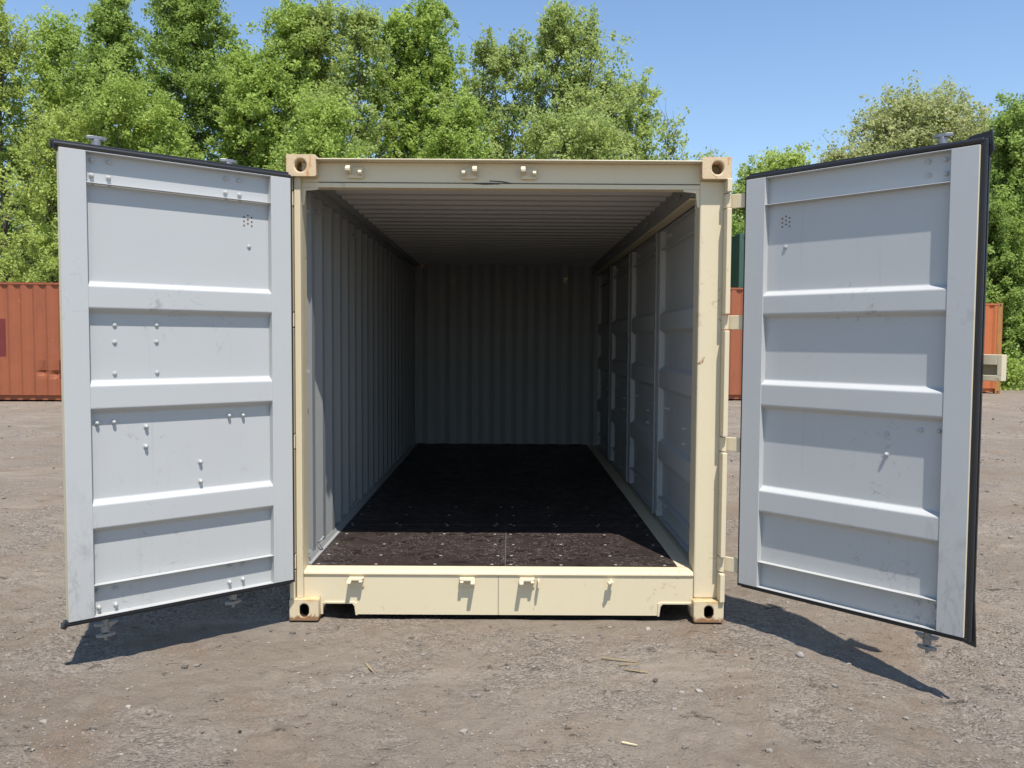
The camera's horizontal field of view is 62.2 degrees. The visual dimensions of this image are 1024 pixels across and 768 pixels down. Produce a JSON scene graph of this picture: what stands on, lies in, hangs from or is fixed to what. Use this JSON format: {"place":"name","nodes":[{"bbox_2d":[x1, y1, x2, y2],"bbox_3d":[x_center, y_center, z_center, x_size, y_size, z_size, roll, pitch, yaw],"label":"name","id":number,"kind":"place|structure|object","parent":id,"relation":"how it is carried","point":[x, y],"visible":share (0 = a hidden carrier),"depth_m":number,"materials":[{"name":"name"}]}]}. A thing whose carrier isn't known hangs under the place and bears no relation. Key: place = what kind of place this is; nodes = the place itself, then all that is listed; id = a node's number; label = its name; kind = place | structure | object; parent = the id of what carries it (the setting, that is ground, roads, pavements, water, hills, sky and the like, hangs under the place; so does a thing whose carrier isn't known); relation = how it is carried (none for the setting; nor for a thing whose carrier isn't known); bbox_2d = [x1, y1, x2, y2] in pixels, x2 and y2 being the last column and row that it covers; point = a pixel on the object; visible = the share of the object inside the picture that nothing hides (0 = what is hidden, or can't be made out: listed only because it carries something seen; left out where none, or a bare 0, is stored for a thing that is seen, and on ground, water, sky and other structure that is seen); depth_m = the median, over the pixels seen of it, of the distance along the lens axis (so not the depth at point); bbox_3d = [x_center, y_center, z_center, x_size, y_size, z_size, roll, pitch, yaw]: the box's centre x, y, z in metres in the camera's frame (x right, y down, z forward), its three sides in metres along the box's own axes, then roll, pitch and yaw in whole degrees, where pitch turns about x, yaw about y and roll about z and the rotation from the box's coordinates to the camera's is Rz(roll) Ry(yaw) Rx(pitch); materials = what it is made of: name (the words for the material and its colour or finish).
{"place":"outdoors","nodes":[
{"label":"outdoors","id":0,"kind":"place"},
{"bbox_2d":[0,364,1023,767],"bbox_3d":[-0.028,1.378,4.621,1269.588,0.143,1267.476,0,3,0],"label":"ground","id":1,"kind":"structure","parent":0,"point":[340,636],"depth_m":4.03,"materials":[{"name":"grey gravel"}]},
{"bbox_2d":[0,0,57,281],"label":"tree","id":2,"kind":"object","parent":1,"relation":"on","point":[10,54],"visible":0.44,"depth_m":30.78,"materials":[{"name":"green plant"}]},
{"bbox_2d":[0,282,61,399],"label":"shipping container","id":3,"kind":"object","parent":1,"relation":"on","point":[30,358],"visible":0.13,"depth_m":20.81,"materials":[{"name":"red metal"}]},
{"bbox_2d":[0,1,92,275],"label":"tree","id":4,"kind":"object","parent":1,"relation":"on","point":[52,46],"visible":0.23,"depth_m":33.35,"materials":[{"name":"green plant"}]},
{"bbox_2d":[0,93,100,282],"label":"tree","id":5,"kind":"object","parent":1,"relation":"on","point":[41,192],"visible":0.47,"depth_m":26.87,"materials":[{"name":"green plant"}]},
{"bbox_2d":[36,0,152,255],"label":"tree","id":6,"kind":"object","parent":1,"relation":"on","point":[111,25],"visible":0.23,"depth_m":32.01,"materials":[{"name":"green plant"}]},
{"bbox_2d":[44,39,205,242],"bbox_3d":[-12.204,-5.322,27.438,5.141,10.868,5.316,3,4,36],"label":"tree","id":7,"kind":"object","parent":1,"relation":"on","point":[161,112],"visible":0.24,"depth_m":27.02,"materials":[{"name":"green plant"}]},
{"bbox_2d":[117,0,260,161],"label":"tree","id":8,"kind":"object","parent":1,"relation":"on","point":[184,36],"visible":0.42,"depth_m":31.70,"materials":[{"name":"green plant"}]},
{"bbox_2d":[206,40,292,169],"bbox_3d":[-9.583,-6.347,31.434,4.490,12.526,4.507,0,3,0],"label":"tree","id":9,"kind":"object","parent":1,"relation":"on","point":[236,82],"visible":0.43,"depth_m":30.41,"materials":[{"name":"green plant"}]},
{"bbox_2d":[228,0,353,170],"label":"tree","id":10,"kind":"object","parent":1,"relation":"on","point":[290,66],"visible":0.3,"depth_m":30.83,"materials":[{"name":"green plant"}]},
{"bbox_2d":[263,84,370,171],"bbox_3d":[-6.049,-4.795,27.903,4.625,9.839,4.710,3,4,41],"label":"tree","id":11,"kind":"object","parent":1,"relation":"on","point":[309,134],"visible":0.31,"depth_m":27.01,"materials":[{"name":"green plant"}]},
{"bbox_2d":[286,0,417,158],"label":"tree","id":12,"kind":"object","parent":1,"relation":"on","point":[323,20],"visible":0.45,"depth_m":31.01,"materials":[{"name":"green plant"}]},
{"bbox_2d":[344,1,431,158],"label":"tree","id":13,"kind":"object","parent":1,"relation":"on","point":[395,31],"visible":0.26,"depth_m":32.56,"materials":[{"name":"green plant"}]},
{"bbox_2d":[384,0,472,280],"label":"tree","id":14,"kind":"object","parent":1,"relation":"on","point":[427,23],"visible":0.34,"depth_m":32.29,"materials":[{"name":"green plant"}]},
{"bbox_2d":[419,85,497,282],"bbox_3d":[-1.680,-4.965,28.731,3.764,10.133,3.951,0,3,0],"label":"tree","id":15,"kind":"object","parent":1,"relation":"on","point":[464,119],"visible":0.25,"depth_m":28.00,"materials":[{"name":"green plant"}]},
{"bbox_2d":[434,23,557,282],"bbox_3d":[-0.497,-6.663,31.823,5.148,13.234,5.128,0,3,0],"label":"tree","id":16,"kind":"object","parent":1,"relation":"on","point":[493,61],"visible":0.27,"depth_m":31.25,"materials":[{"name":"green plant"}]},
{"bbox_2d":[49,130,1006,652],"bbox_3d":[0.047,-0.087,7.276,4.348,2.591,6.970,0,3,0],"label":"shipping container","id":17,"kind":"object","parent":1,"relation":"on","point":[395,386],"visible":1,"depth_m":4.62,"materials":[{"name":"metal"}]},
{"bbox_2d":[49,135,294,640],"bbox_3d":[-1.675,0.030,4.308,1.168,2.424,0.122,-2,4,-40],"label":"door","id":18,"kind":"structure","parent":17,"relation":"in","point":[176,273],"depth_m":4.25,"materials":[{"name":"white paint"}]},
{"bbox_2d":[596,268,609,456],"bbox_3d":[1.088,-0.258,9.915,0.050,2.092,1.425,0,3,0],"label":"side door","id":19,"kind":"structure","parent":17,"relation":"in","point":[603,279],"depth_m":10.19,"materials":[{"name":"white paint"}]},
{"bbox_2d":[609,255,627,477],"bbox_3d":[1.093,-0.184,8.485,0.050,2.092,1.425,0,3,0],"label":"side door","id":20,"kind":"structure","parent":17,"relation":"in","point":[619,277],"depth_m":8.71,"materials":[{"name":"white paint"}]},
{"bbox_2d":[628,236,654,508],"bbox_3d":[1.098,-0.110,7.055,0.050,2.092,1.425,0,3,0],"label":"side door","id":21,"kind":"structure","parent":17,"relation":"in","point":[642,262],"depth_m":7.22,"materials":[{"name":"white paint"}]},
{"bbox_2d":[654,207,694,553],"bbox_3d":[1.102,-0.036,5.625,0.050,2.092,1.425,0,3,0],"label":"side door","id":22,"kind":"structure","parent":17,"relation":"in","point":[675,285],"depth_m":5.77,"materials":[{"name":"white paint"}]},
{"bbox_2d":[737,130,1006,652],"bbox_3d":[1.745,0.049,4.261,0.150,2.451,1.277,-2,4,-43],"label":"door","id":23,"kind":"structure","parent":17,"relation":"in","point":[865,365],"depth_m":4.18,"materials":[{"name":"white paint"}]},
{"bbox_2d":[485,91,638,283],"bbox_3d":[1.709,-4.645,28.250,6.258,9.600,5.106,0,3,0],"label":"tree","id":24,"kind":"object","parent":1,"relation":"on","point":[570,143],"visible":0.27,"depth_m":27.22,"materials":[{"name":"green plant"}]},
{"bbox_2d":[508,0,643,283],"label":"tree","id":25,"kind":"object","parent":1,"relation":"on","point":[554,41],"visible":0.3,"depth_m":30.55,"materials":[{"name":"green plant"}]},
{"bbox_2d":[601,657,637,662],"bbox_3d":[0.537,1.375,4.231,0.185,0.004,0.012,3,1,16],"label":"wood splinter","id":26,"kind":"object","parent":1,"relation":"on","point":[618,659],"visible":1,"depth_m":4.23,"materials":[{"name":"beige wood"}]},
{"bbox_2d":[585,62,669,159],"bbox_3d":[3.859,-6.121,32.306,5.274,12.151,4.922,0,3,0],"label":"tree","id":27,"kind":"object","parent":1,"relation":"on","point":[634,98],"visible":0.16,"depth_m":31.72,"materials":[{"name":"green plant"}]},
{"bbox_2d":[625,668,648,672],"bbox_3d":[0.612,1.380,4.077,0.145,0.004,0.010,4,6,20],"label":"wood splinter","id":28,"kind":"object","parent":1,"relation":"on","point":[636,670],"visible":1,"depth_m":4.08,"materials":[{"name":"beige wood"}]},
{"bbox_2d":[644,101,703,160],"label":"tree","id":29,"kind":"object","parent":1,"relation":"on","point":[667,136],"visible":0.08,"depth_m":30.34,"materials":[{"name":"green plant"}]},
{"bbox_2d":[694,146,742,220],"bbox_3d":[8.550,-5.534,38.677,3.372,10.372,3.398,0,3,0],"label":"tree","id":30,"kind":"object","parent":1,"relation":"on","point":[707,154],"visible":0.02,"depth_m":38.34,"materials":[{"name":"green plant"}]},
{"bbox_2d":[722,287,742,398],"bbox_3d":[8.295,-1.111,23.818,6.066,3.014,2.446,0,3,0],"label":"shipping container","id":31,"kind":"object","parent":1,"relation":"on","point":[735,343],"visible":0.01,"depth_m":22.63,"materials":[{"name":"metal"}]},
{"bbox_2d":[731,213,744,236],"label":"tree","id":32,"kind":"object","parent":1,"relation":"on","point":[735,229],"visible":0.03,"depth_m":34.36,"materials":[{"name":"green plant"}]},
{"bbox_2d":[731,154,767,232],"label":"tree","id":33,"kind":"object","parent":1,"relation":"on","point":[740,185],"visible":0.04,"depth_m":43.56,"materials":[{"name":"green plant"}]},
{"bbox_2d":[731,141,816,212],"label":"tree","id":34,"kind":"object","parent":1,"relation":"on","point":[788,160],"visible":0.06,"depth_m":46.02,"materials":[{"name":"green plant"}]},
{"bbox_2d":[796,651,803,657],"bbox_3d":[1.471,1.384,4.339,0.037,0.035,0.041,-2,4,-32],"label":"stone","id":35,"kind":"object","parent":1,"relation":"on","point":[799,654],"visible":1,"depth_m":4.33,"materials":[{"name":"white stone"}]},
{"bbox_2d":[817,138,881,162],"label":"tree","id":36,"kind":"object","parent":1,"relation":"on","point":[834,154],"visible":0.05,"depth_m":47.88,"materials":[{"name":"green plant"}]},
{"bbox_2d":[809,69,1004,160],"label":"tree","id":37,"kind":"object","parent":1,"relation":"on","point":[905,121],"visible":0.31,"depth_m":47.55,"materials":[{"name":"green plant"}]},
{"bbox_2d":[983,303,1002,393],"bbox_3d":[12.232,-1.188,27.682,6.066,2.814,2.446,0,3,0],"label":"shipping container","id":38,"kind":"object","parent":1,"relation":"on","point":[993,328],"visible":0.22,"depth_m":26.47,"materials":[{"name":"orange metal"}]},
{"bbox_2d":[983,89,1023,364],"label":"tree","id":39,"kind":"object","parent":1,"relation":"on","point":[1007,164],"visible":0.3,"depth_m":30.94,"materials":[{"name":"green plant"}]},
{"bbox_2d":[986,184,1023,384],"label":"tree","id":40,"kind":"object","parent":1,"relation":"on","point":[1005,269],"visible":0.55,"depth_m":29.60,"materials":[{"name":"green plant"}]},
{"bbox_2d":[1000,330,1023,390],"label":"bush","id":41,"kind":"object","parent":1,"relation":"on","point":[1014,374],"visible":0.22,"depth_m":28.95,"materials":[{"name":"green plant"}]},
{"bbox_2d":[0,0,1023,239],"label":"sky","id":42,"kind":"structure","parent":0,"point":[754,75],"materials":[{"name":"blue"}]},
{"bbox_3d":[8.821,-1.462,34.793,2.446,2.585,12.200,0,3,0],"label":"shipping container","id":43,"kind":"object","parent":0,"visible":0},
{"bbox_2d":[730,233,743,287],"bbox_3d":[8.836,-4.079,34.657,2.446,2.585,12.200,0,3,0],"label":"shipping container","id":44,"kind":"object","parent":43,"relation":"on","point":[737,257],"visible":0.12,"depth_m":28.88,"materials":[{"name":"green metal"}]}
]}

